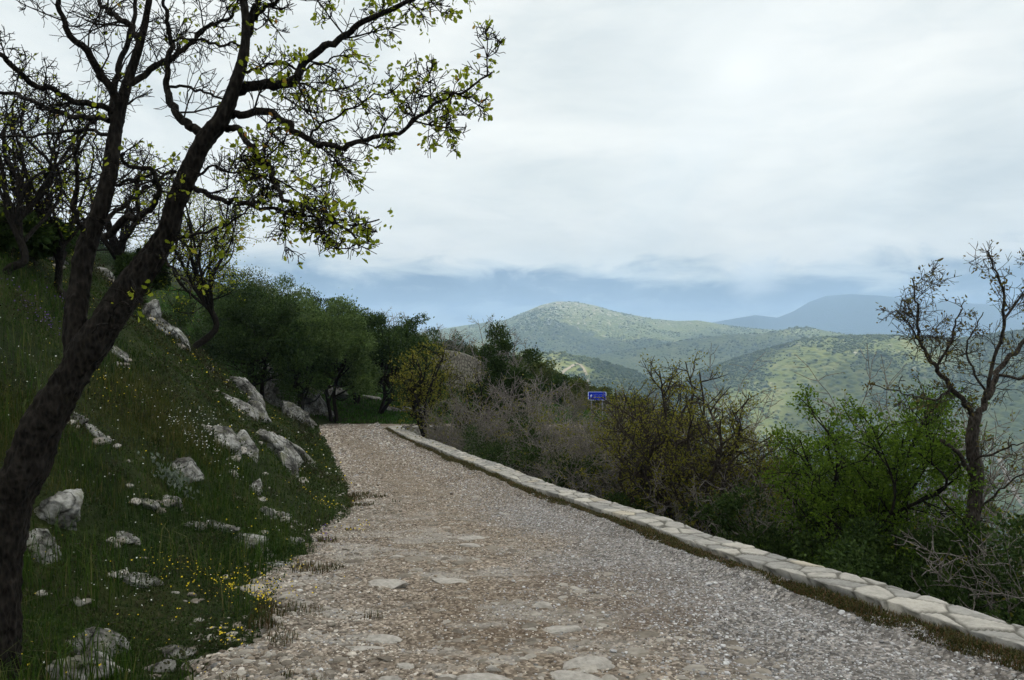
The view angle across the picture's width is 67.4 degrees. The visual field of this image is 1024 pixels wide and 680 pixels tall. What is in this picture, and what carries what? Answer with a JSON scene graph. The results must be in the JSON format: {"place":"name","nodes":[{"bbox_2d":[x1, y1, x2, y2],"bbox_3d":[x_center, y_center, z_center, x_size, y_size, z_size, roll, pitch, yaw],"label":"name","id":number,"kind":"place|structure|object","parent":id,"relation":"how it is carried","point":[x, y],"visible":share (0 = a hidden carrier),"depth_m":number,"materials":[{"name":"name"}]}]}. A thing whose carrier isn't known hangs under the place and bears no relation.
{"place":"outdoors","nodes":[
{"label":"outdoors","id":0,"kind":"place"},
{"bbox_2d":[0,210,825,679],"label":"ground","id":1,"kind":"structure","parent":0,"point":[6,345],"depth_m":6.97,"materials":[{"name":"plant"}]},
{"bbox_2d":[0,209,79,260],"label":"crest bush","id":2,"kind":"object","parent":1,"relation":"on","point":[40,244],"visible":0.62,"depth_m":9.61,"materials":[{"name":"green plant"}]},
{"bbox_2d":[26,528,61,564],"bbox_3d":[-3.219,1.453,5.243,0.258,0.333,0.296,0,0,0],"label":"limestone rock","id":3,"kind":"object","parent":1,"relation":"on","point":[45,535],"visible":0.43,"depth_m":5.19,"materials":[{"name":"stone"}]},
{"bbox_2d":[0,101,100,265],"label":"bare tree","id":4,"kind":"object","parent":1,"relation":"on","point":[37,185],"visible":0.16,"depth_m":9.96,"materials":[{"name":"brown plant"}]},
{"bbox_2d":[33,488,83,529],"bbox_3d":[-3.322,1.296,5.664,0.384,0.407,0.338,0,0,0],"label":"limestone rock","id":5,"kind":"object","parent":1,"relation":"on","point":[68,503],"visible":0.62,"depth_m":5.53,"materials":[{"name":"stone"}]},
{"bbox_2d":[0,52,129,276],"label":"bare tree","id":6,"kind":"object","parent":1,"relation":"on","point":[16,215],"visible":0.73,"depth_m":8.95,"materials":[{"name":"brown plant"}]},
{"bbox_2d":[0,58,165,301],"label":"bare tree","id":7,"kind":"object","parent":1,"relation":"on","point":[60,256],"visible":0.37,"depth_m":9.93,"materials":[{"name":"brown plant"}]},
{"bbox_2d":[45,650,122,679],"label":"limestone rock","id":8,"kind":"object","parent":1,"relation":"on","point":[101,666],"visible":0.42,"depth_m":3.73,"materials":[{"name":"stone"}]},
{"bbox_2d":[30,141,160,276],"bbox_3d":[-9.895,-2.932,18.596,2.824,4.051,3.337,0,0,-19],"label":"bare tree","id":9,"kind":"object","parent":1,"relation":"on","point":[114,245],"visible":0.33,"depth_m":18.59,"materials":[{"name":"brown plant"}]},
{"bbox_2d":[72,627,130,656],"bbox_3d":[-2.235,1.668,4.142,0.313,0.225,0.190,0,0,0],"label":"limestone rock","id":10,"kind":"object","parent":1,"relation":"on","point":[90,630],"visible":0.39,"depth_m":4.12,"materials":[{"name":"stone"}]},
{"bbox_2d":[95,240,145,265],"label":"crest bush","id":11,"kind":"object","parent":1,"relation":"on","point":[103,257],"visible":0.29,"depth_m":63.04,"materials":[{"name":"green plant"}]},
{"bbox_2d":[119,572,152,587],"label":"limestone rock","id":12,"kind":"object","parent":1,"relation":"on","point":[137,580],"visible":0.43,"depth_m":5.29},
{"bbox_2d":[111,243,172,302],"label":"crest bush","id":13,"kind":"object","parent":1,"relation":"on","point":[122,261],"visible":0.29,"depth_m":18.61,"materials":[{"name":"green plant"}]},
{"bbox_2d":[142,299,161,318],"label":"limestone rock","id":14,"kind":"object","parent":1,"relation":"on","point":[152,308],"visible":0.55,"depth_m":17.06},
{"bbox_2d":[149,659,175,671],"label":"limestone rock","id":15,"kind":"object","parent":1,"relation":"on","point":[164,666],"visible":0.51,"depth_m":3.98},
{"bbox_2d":[137,451,202,504],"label":"silver herb","id":16,"kind":"object","parent":1,"relation":"on","point":[170,474],"visible":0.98,"depth_m":7.28,"materials":[{"name":"green plant"}]},
{"bbox_2d":[0,198,346,679],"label":"cushion scrub","id":17,"kind":"object","parent":1,"relation":"on","point":[228,383],"visible":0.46,"depth_m":7.94,"materials":[{"name":"green plant"}]},
{"bbox_2d":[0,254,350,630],"bbox_3d":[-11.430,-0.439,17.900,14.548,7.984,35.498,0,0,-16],"label":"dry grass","id":18,"kind":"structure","parent":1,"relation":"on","point":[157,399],"depth_m":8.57,"materials":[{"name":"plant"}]},
{"bbox_2d":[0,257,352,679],"bbox_3d":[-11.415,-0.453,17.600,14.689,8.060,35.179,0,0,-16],"label":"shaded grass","id":19,"kind":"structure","parent":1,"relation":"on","point":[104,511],"depth_m":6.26,"materials":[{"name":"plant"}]},
{"bbox_2d":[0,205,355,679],"bbox_3d":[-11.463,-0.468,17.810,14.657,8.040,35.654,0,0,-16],"label":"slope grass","id":20,"kind":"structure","parent":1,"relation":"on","point":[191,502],"depth_m":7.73,"materials":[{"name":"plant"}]},
{"bbox_2d":[162,645,196,658],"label":"limestone rock","id":21,"kind":"object","parent":1,"relation":"on","point":[168,649],"visible":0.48,"depth_m":4.23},
{"bbox_2d":[36,264,327,670],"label":"rock fragments","id":22,"kind":"object","parent":1,"relation":"on","point":[136,502],"visible":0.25,"depth_m":6.96,"materials":[{"name":"stone"}]},
{"bbox_2d":[172,457,203,482],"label":"limestone rock","id":23,"kind":"object","parent":1,"relation":"on","point":[193,469],"visible":0.55,"depth_m":7.79,"materials":[{"name":"stone"}]},
{"bbox_2d":[18,252,369,672],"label":"yellow flowers","id":24,"kind":"object","parent":1,"relation":"on","point":[233,533],"visible":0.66,"depth_m":5.45,"materials":[{"name":"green plant"}]},
{"bbox_2d":[124,167,271,349],"bbox_3d":[-7.529,-1.762,18.817,3.584,4.756,3.121,0,0,42],"label":"young oak","id":25,"kind":"object","parent":1,"relation":"on","point":[195,260],"visible":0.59,"depth_m":18.80,"materials":[{"name":"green plant"}]},
{"bbox_2d":[160,268,273,356],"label":"evergreen oak","id":26,"kind":"object","parent":1,"relation":"on","point":[218,304],"visible":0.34,"depth_m":37.31,"materials":[{"name":"green plant"}]},
{"bbox_2d":[213,425,241,457],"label":"limestone rock","id":27,"kind":"object","parent":1,"relation":"on","point":[232,438],"visible":0.57,"depth_m":9.78,"materials":[{"name":"stone"}]},
{"bbox_2d":[221,393,258,419],"bbox_3d":[-5.671,1.412,16.108,0.727,0.646,0.946,0,0,-30],"label":"limestone rock","id":28,"kind":"object","parent":1,"relation":"on","point":[252,413],"visible":0.51,"depth_m":15.99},
{"bbox_2d":[181,271,312,397],"bbox_3d":[-10.975,0.067,33.204,5.842,5.933,5.552,0,0,0],"label":"evergreen oak","id":29,"kind":"object","parent":1,"relation":"on","point":[249,329],"visible":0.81,"depth_m":31.92,"materials":[{"name":"green plant"}]},
{"bbox_2d":[229,376,265,408],"bbox_3d":[-7.122,1.522,20.695,1.245,1.121,0.744,0,0,20],"label":"limestone rock","id":30,"kind":"object","parent":1,"relation":"on","point":[248,387],"visible":0.47,"depth_m":20.39,"materials":[{"name":"stone"}]},
{"bbox_2d":[237,429,258,462],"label":"limestone rock","id":31,"kind":"object","parent":1,"relation":"on","point":[249,444],"visible":0.62,"depth_m":10.22,"materials":[{"name":"stone"}]},
{"bbox_2d":[0,0,505,679],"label":"oak tree","id":32,"kind":"object","parent":1,"relation":"on","point":[32,450],"visible":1,"depth_m":3.43,"materials":[{"name":"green plant"}]},
{"bbox_2d":[202,264,307,333],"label":"evergreen oak","id":33,"kind":"object","parent":1,"relation":"on","point":[260,282],"visible":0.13,"depth_m":47.57,"materials":[{"name":"green plant"}]},
{"bbox_2d":[247,400,271,422],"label":"limestone rock","id":34,"kind":"object","parent":1,"relation":"on","point":[258,407],"visible":0.59,"depth_m":17.42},
{"bbox_2d":[255,429,304,471],"bbox_3d":[-3.969,1.966,13.095,0.839,0.888,0.870,0,0,0],"label":"limestone rock","id":35,"kind":"object","parent":1,"relation":"on","point":[280,443],"visible":0.52,"depth_m":12.82,"materials":[{"name":"stone"}]},
{"bbox_2d":[279,451,298,476],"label":"limestone rock","id":36,"kind":"object","parent":1,"relation":"on","point":[291,463],"visible":0.48,"depth_m":11.68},
{"bbox_2d":[264,379,314,414],"bbox_3d":[-9.736,2.826,34.051,2.747,2.166,2.107,0,0,0],"label":"limestone rock","id":37,"kind":"object","parent":1,"relation":"on","point":[270,392],"visible":0.2,"depth_m":33.41,"materials":[{"name":"stone"}]},
{"bbox_2d":[257,272,334,350],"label":"evergreen oak","id":38,"kind":"object","parent":1,"relation":"on","point":[285,280],"visible":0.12,"depth_m":43.67,"materials":[{"name":"green plant"}]},
{"bbox_2d":[259,315,342,409],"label":"evergreen oak","id":39,"kind":"object","parent":1,"relation":"on","point":[304,354],"visible":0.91,"depth_m":31.23,"materials":[{"name":"green plant"}]},
{"bbox_2d":[282,401,319,427],"bbox_3d":[-8.485,3.108,30.595,1.898,1.379,1.245,0,0,16],"label":"limestone rock","id":40,"kind":"object","parent":1,"relation":"on","point":[289,408],"visible":0.45,"depth_m":30.15,"materials":[{"name":"stone"}]},
{"bbox_2d":[305,387,327,415],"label":"limestone rock","id":41,"kind":"object","parent":1,"relation":"on","point":[318,407],"visible":0.31,"depth_m":33.95,"materials":[{"name":"stone"}]},
{"bbox_2d":[270,293,387,422],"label":"evergreen oak","id":42,"kind":"object","parent":1,"relation":"on","point":[338,338],"visible":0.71,"depth_m":32.78,"materials":[{"name":"green plant"}]},
{"bbox_2d":[332,307,394,403],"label":"evergreen oak","id":43,"kind":"object","parent":1,"relation":"on","point":[356,399],"visible":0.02,"depth_m":38.64,"materials":[{"name":"green plant"}]},
{"bbox_2d":[338,304,439,414],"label":"evergreen oak","id":44,"kind":"object","parent":1,"relation":"on","point":[389,342],"visible":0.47,"depth_m":35.49,"materials":[{"name":"green plant"}]},
{"bbox_2d":[389,312,450,405],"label":"evergreen oak","id":45,"kind":"object","parent":1,"relation":"on","point":[406,330],"visible":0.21,"depth_m":39.80,"materials":[{"name":"green plant"}]},
{"bbox_2d":[387,337,460,437],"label":"yellow green tree","id":46,"kind":"object","parent":1,"relation":"on","point":[411,390],"visible":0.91,"depth_m":26.31,"materials":[{"name":"green plant"}]},
{"bbox_2d":[408,380,480,452],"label":"bare shrub","id":47,"kind":"object","parent":1,"relation":"on","point":[436,430],"visible":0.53,"depth_m":23.91,"materials":[{"name":"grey plant"}]},
{"bbox_2d":[422,350,480,390],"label":"terrace wall","id":48,"kind":"structure","parent":1,"relation":"on","point":[466,370],"depth_m":51.82,"materials":[{"name":"stone"}]},
{"bbox_2d":[431,325,471,352],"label":"bare tree","id":49,"kind":"object","parent":1,"relation":"on","point":[453,343],"visible":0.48,"depth_m":57.75,"materials":[{"name":"grey plant"}]},
{"bbox_2d":[425,355,497,447],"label":"bare shrub","id":50,"kind":"object","parent":1,"relation":"on","point":[467,389],"visible":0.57,"depth_m":24.86,"materials":[{"name":"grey plant"}]},
{"bbox_2d":[112,271,836,512],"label":"lawn grass","id":51,"kind":"structure","parent":1,"relation":"on","point":[370,414],"depth_m":38.21,"materials":[{"name":"plant"}]},
{"bbox_2d":[421,391,531,469],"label":"bare shrub","id":52,"kind":"object","parent":1,"relation":"on","point":[479,428],"visible":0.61,"depth_m":20.49,"materials":[{"name":"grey plant"}]},
{"bbox_2d":[453,314,517,389],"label":"bare tree","id":53,"kind":"object","parent":1,"relation":"on","point":[483,371],"visible":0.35,"depth_m":43.90,"materials":[{"name":"plant"}]},
{"bbox_2d":[454,315,548,474],"bbox_3d":[-0.498,2.792,29.407,3.922,7.550,4.030,0,0,0],"label":"evergreen shrub","id":54,"kind":"object","parent":1,"relation":"on","point":[496,366],"visible":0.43,"depth_m":28.56,"materials":[{"name":"green plant"}]},
{"bbox_2d":[447,376,566,475],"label":"bare shrub","id":55,"kind":"object","parent":1,"relation":"on","point":[503,398],"visible":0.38,"depth_m":21.75,"materials":[{"name":"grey plant"}]},
{"bbox_2d":[458,413,562,475],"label":"dark bush","id":56,"kind":"object","parent":1,"relation":"on","point":[487,451],"visible":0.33,"depth_m":18.95,"materials":[{"name":"green plant"}]},
{"bbox_2d":[472,368,610,476],"bbox_3d":[0.650,3.705,25.082,4.496,5.567,4.729,0,0,39],"label":"bare shrub","id":57,"kind":"object","parent":1,"relation":"on","point":[535,389],"visible":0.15,"depth_m":25.30,"materials":[{"name":"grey plant"}]},
{"bbox_2d":[518,359,567,387],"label":"hillside bush","id":58,"kind":"object","parent":1,"relation":"on","point":[546,372],"visible":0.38,"depth_m":55.49,"materials":[{"name":"green plant"}]},
{"bbox_2d":[486,384,629,480],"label":"bare shrub","id":59,"kind":"object","parent":1,"relation":"on","point":[534,425],"visible":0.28,"depth_m":18.98,"materials":[{"name":"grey plant"}]},
{"bbox_2d":[538,372,584,398],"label":"hillside bush","id":60,"kind":"object","parent":1,"relation":"on","point":[560,376],"visible":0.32,"depth_m":53.36,"materials":[{"name":"green plant"}]},
{"bbox_2d":[505,442,624,499],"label":"dark bush","id":61,"kind":"object","parent":1,"relation":"on","point":[533,456],"visible":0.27,"depth_m":15.25,"materials":[{"name":"green plant"}]},
{"bbox_2d":[510,416,635,495],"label":"bare shrub","id":62,"kind":"object","parent":1,"relation":"on","point":[540,457],"visible":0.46,"depth_m":15.44,"materials":[{"name":"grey plant"}]},
{"bbox_2d":[563,380,593,423],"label":"bare shrub","id":63,"kind":"object","parent":1,"relation":"on","point":[580,404],"visible":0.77,"depth_m":35.98,"materials":[{"name":"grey plant"}]},
{"bbox_2d":[559,376,612,409],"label":"hillside bush","id":64,"kind":"object","parent":1,"relation":"on","point":[583,385],"visible":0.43,"depth_m":51.71,"materials":[{"name":"green plant"}]},
{"bbox_2d":[526,379,646,498],"bbox_3d":[1.781,3.086,16.881,2.809,4.403,2.762,0,0,-18],"label":"bare shrub","id":65,"kind":"object","parent":1,"relation":"on","point":[565,433],"visible":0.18,"depth_m":17.31,"materials":[{"name":"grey plant"}]},
{"bbox_2d":[588,389,641,413],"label":"hillside bush","id":66,"kind":"object","parent":1,"relation":"on","point":[608,394],"visible":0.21,"depth_m":49.29,"materials":[{"name":"green plant"}]},
{"bbox_2d":[543,406,690,509],"bbox_3d":[1.901,3.039,14.568,3.278,3.576,2.765,0,0,-13],"label":"bare shrub","id":67,"kind":"object","parent":1,"relation":"on","point":[596,479],"visible":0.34,"depth_m":14.35,"materials":[{"name":"brown plant"}]},
{"bbox_2d":[578,370,701,493],"bbox_3d":[2.826,3.141,16.426,2.717,5.022,2.498,0,0,26],"label":"budding tree","id":68,"kind":"object","parent":1,"relation":"on","point":[629,409],"visible":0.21,"depth_m":16.27,"materials":[{"name":"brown plant"}]},
{"bbox_2d":[603,480,676,521],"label":"dark bush","id":69,"kind":"object","parent":1,"relation":"on","point":[617,496],"visible":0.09,"depth_m":13.30,"materials":[{"name":"green plant"}]},
{"bbox_2d":[585,349,757,522],"bbox_3d":[2.716,2.582,13.611,2.942,4.882,2.939,0,0,-28],"label":"budding tree","id":70,"kind":"object","parent":1,"relation":"on","point":[640,466],"visible":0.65,"depth_m":13.39,"materials":[{"name":"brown plant"}]},
{"bbox_2d":[601,343,781,523],"bbox_3d":[3.879,3.195,16.865,4.245,6.262,3.492,0,0,31],"label":"bare shrub","id":71,"kind":"object","parent":1,"relation":"on","point":[758,421],"visible":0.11,"depth_m":16.34,"materials":[{"name":"brown plant"}]},
{"bbox_2d":[681,496,722,533],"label":"dark bush","id":72,"kind":"object","parent":1,"relation":"on","point":[690,511],"visible":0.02,"depth_m":11.67,"materials":[{"name":"green plant"}]},
{"bbox_2d":[389,425,1023,651],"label":"boundary wall","id":73,"kind":"structure","parent":1,"relation":"on","point":[967,621],"depth_m":5.81,"materials":[{"name":"stone"}]},
{"bbox_2d":[628,386,800,535],"bbox_3d":[3.198,2.860,12.165,2.565,4.328,2.556,0,0,0],"label":"budding tree","id":74,"kind":"object","parent":1,"relation":"on","point":[733,446],"visible":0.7,"depth_m":11.90,"materials":[{"name":"brown plant"}]},
{"bbox_2d":[633,421,807,537],"bbox_3d":[3.253,3.129,11.895,2.412,3.601,2.372,0,0,-21],"label":"bare shrub","id":75,"kind":"object","parent":1,"relation":"on","point":[693,484],"visible":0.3,"depth_m":11.97,"materials":[{"name":"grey plant"}]},
{"bbox_2d":[690,489,797,552],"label":"dark bush","id":76,"kind":"object","parent":1,"relation":"on","point":[723,522],"visible":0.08,"depth_m":11.13,"materials":[{"name":"green plant"}]},
{"bbox_2d":[659,428,851,552],"bbox_3d":[3.976,3.419,12.624,2.997,3.877,3.553,0,0,-41],"label":"bare shrub","id":77,"kind":"object","parent":1,"relation":"on","point":[681,514],"visible":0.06,"depth_m":12.33,"materials":[{"name":"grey plant"}]},
{"bbox_2d":[702,437,836,540],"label":"budding tree","id":78,"kind":"object","parent":1,"relation":"on","point":[771,467],"visible":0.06,"depth_m":12.49,"materials":[{"name":"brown plant"}]},
{"bbox_2d":[706,471,839,569],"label":"dark bush","id":79,"kind":"object","parent":1,"relation":"on","point":[731,506],"visible":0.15,"depth_m":10.14,"materials":[{"name":"green plant"}]},
{"bbox_2d":[697,458,851,549],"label":"bare shrub","id":80,"kind":"object","parent":1,"relation":"on","point":[748,525],"visible":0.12,"depth_m":11.12,"materials":[{"name":"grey plant"}]},
{"bbox_2d":[732,429,920,544],"bbox_3d":[4.354,3.125,10.414,2.124,3.902,2.116,0,0,39],"label":"green tree","id":81,"kind":"object","parent":1,"relation":"on","point":[787,496],"visible":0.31,"depth_m":10.34,"materials":[{"name":"green plant"}]},
{"bbox_2d":[789,502,942,595],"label":"dark bush","id":82,"kind":"object","parent":1,"relation":"on","point":[853,532],"visible":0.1,"depth_m":8.79,"materials":[{"name":"green plant"}]},
{"bbox_2d":[760,372,1008,589],"bbox_3d":[4.587,2.700,9.658,2.824,4.682,2.875,0,0,32],"label":"green tree","id":83,"kind":"object","parent":1,"relation":"on","point":[886,496],"visible":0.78,"depth_m":9.18,"materials":[{"name":"green plant"}]},
{"bbox_2d":[794,346,1023,575],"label":"bare shrub","id":84,"kind":"object","parent":1,"relation":"on","point":[943,492],"visible":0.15,"depth_m":13.55,"materials":[{"name":"brown plant"}]},
{"bbox_2d":[804,503,1014,612],"bbox_3d":[4.437,3.355,8.635,2.465,3.123,2.391,0,0,0],"label":"dark bush","id":85,"kind":"object","parent":1,"relation":"on","point":[861,565],"visible":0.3,"depth_m":8.32,"materials":[{"name":"green plant"}]},
{"bbox_2d":[820,356,1023,596],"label":"bare shrub","id":86,"kind":"object","parent":1,"relation":"on","point":[998,464],"visible":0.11,"depth_m":14.91,"materials":[{"name":"plant"}]},
{"bbox_2d":[862,240,1023,610],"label":"budding tree","id":87,"kind":"object","parent":1,"relation":"on","point":[973,455],"visible":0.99,"depth_m":8.12,"materials":[{"name":"brown plant"}]},
{"bbox_2d":[877,496,1023,625],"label":"dark bush","id":88,"kind":"object","parent":1,"relation":"on","point":[1003,577],"visible":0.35,"depth_m":7.55,"materials":[{"name":"green plant"}]},
{"bbox_2d":[891,513,1023,623],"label":"bare shrub","id":89,"kind":"object","parent":1,"relation":"on","point":[985,582],"visible":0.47,"depth_m":7.52,"materials":[{"name":"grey plant"}]},
{"bbox_2d":[908,499,1023,592],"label":"bare shrub","id":90,"kind":"object","parent":1,"relation":"on","point":[933,527],"visible":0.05,"depth_m":8.78,"materials":[{"name":"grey plant"}]},
{"bbox_2d":[920,490,1023,623],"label":"dark bush","id":91,"kind":"object","parent":1,"relation":"on","point":[974,553],"visible":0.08,"depth_m":8.22,"materials":[{"name":"green plant"}]},
{"bbox_2d":[0,0,1023,331],"label":"sky","id":92,"kind":"structure","parent":0,"point":[710,161],"materials":[{"name":"white"}]},
{"bbox_2d":[181,424,1023,679],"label":"path","id":93,"kind":"structure","parent":0,"point":[509,671],"depth_m":5.20,"materials":[{"name":"gravel"}]},
{"bbox_2d":[149,480,439,679],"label":"margin stones","id":94,"kind":"object","parent":93,"relation":"on","point":[263,667],"visible":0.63,"depth_m":4.67,"materials":[{"name":"stone"}]},
{"bbox_2d":[205,490,399,679],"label":"margin sprigs","id":95,"kind":"object","parent":93,"relation":"on","point":[268,619],"visible":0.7,"depth_m":5.02,"materials":[{"name":"green plant"}]},
{"bbox_2d":[365,634,401,643],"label":"bedrock slab","id":96,"kind":"structure","parent":93,"relation":"on","point":[384,638],"depth_m":4.45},
{"bbox_2d":[368,579,408,588],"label":"bedrock slab","id":97,"kind":"structure","parent":93,"relation":"on","point":[393,583],"depth_m":5.82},
{"bbox_2d":[456,673,510,679],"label":"bedrock slab","id":98,"kind":"structure","parent":93,"relation":"on","point":[482,676],"depth_m":3.73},
{"bbox_2d":[240,474,787,679],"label":"paving stones","id":99,"kind":"object","parent":93,"relation":"on","point":[634,651],"visible":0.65,"depth_m":4.82,"materials":[{"name":"stone"}]},
{"bbox_2d":[545,625,581,633],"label":"bedrock slab","id":100,"kind":"structure","parent":93,"relation":"on","point":[558,629],"depth_m":4.60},
{"bbox_2d":[550,670,602,679],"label":"bedrock slab","id":101,"kind":"structure","parent":93,"relation":"on","point":[565,675],"depth_m":3.71,"materials":[{"name":"stone"}]},
{"bbox_2d":[562,656,614,669],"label":"bedrock slab","id":102,"kind":"structure","parent":93,"relation":"on","point":[601,663],"depth_m":3.93,"materials":[{"name":"stone"}]},
{"bbox_2d":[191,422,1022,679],"bbox_3d":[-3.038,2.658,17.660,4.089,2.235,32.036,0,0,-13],"label":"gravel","id":103,"kind":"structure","parent":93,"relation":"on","point":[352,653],"depth_m":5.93,"materials":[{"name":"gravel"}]},
{"bbox_2d":[384,427,1023,672],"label":"verge grass","id":104,"kind":"structure","parent":93,"relation":"on","point":[859,608],"depth_m":4.97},
{"bbox_2d":[418,294,1023,575],"bbox_3d":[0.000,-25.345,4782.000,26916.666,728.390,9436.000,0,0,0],"label":"hills","id":105,"kind":"structure","parent":0,"point":[855,314],"depth_m":2604.91,"materials":[{"name":"plant"}]},
{"bbox_2d":[496,350,768,454],"bbox_3d":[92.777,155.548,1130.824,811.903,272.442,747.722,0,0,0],"label":"foothill scrub","id":106,"kind":"object","parent":105,"relation":"on","point":[573,357],"visible":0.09,"depth_m":1450.66,"materials":[{"name":"plant"}]},
{"bbox_2d":[428,301,852,379],"bbox_3d":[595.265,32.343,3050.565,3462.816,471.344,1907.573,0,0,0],"label":"mountain scrub","id":107,"kind":"object","parent":105,"relation":"on","point":[745,351],"visible":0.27,"depth_m":3276.86,"materials":[{"name":"plant"}]},
{"bbox_2d":[576,329,1023,549],"bbox_3d":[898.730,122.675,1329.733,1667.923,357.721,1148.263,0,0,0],"label":"hill scrub","id":108,"kind":"object","parent":105,"relation":"on","point":[846,338],"visible":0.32,"depth_m":1594.90,"materials":[{"name":"plant"}]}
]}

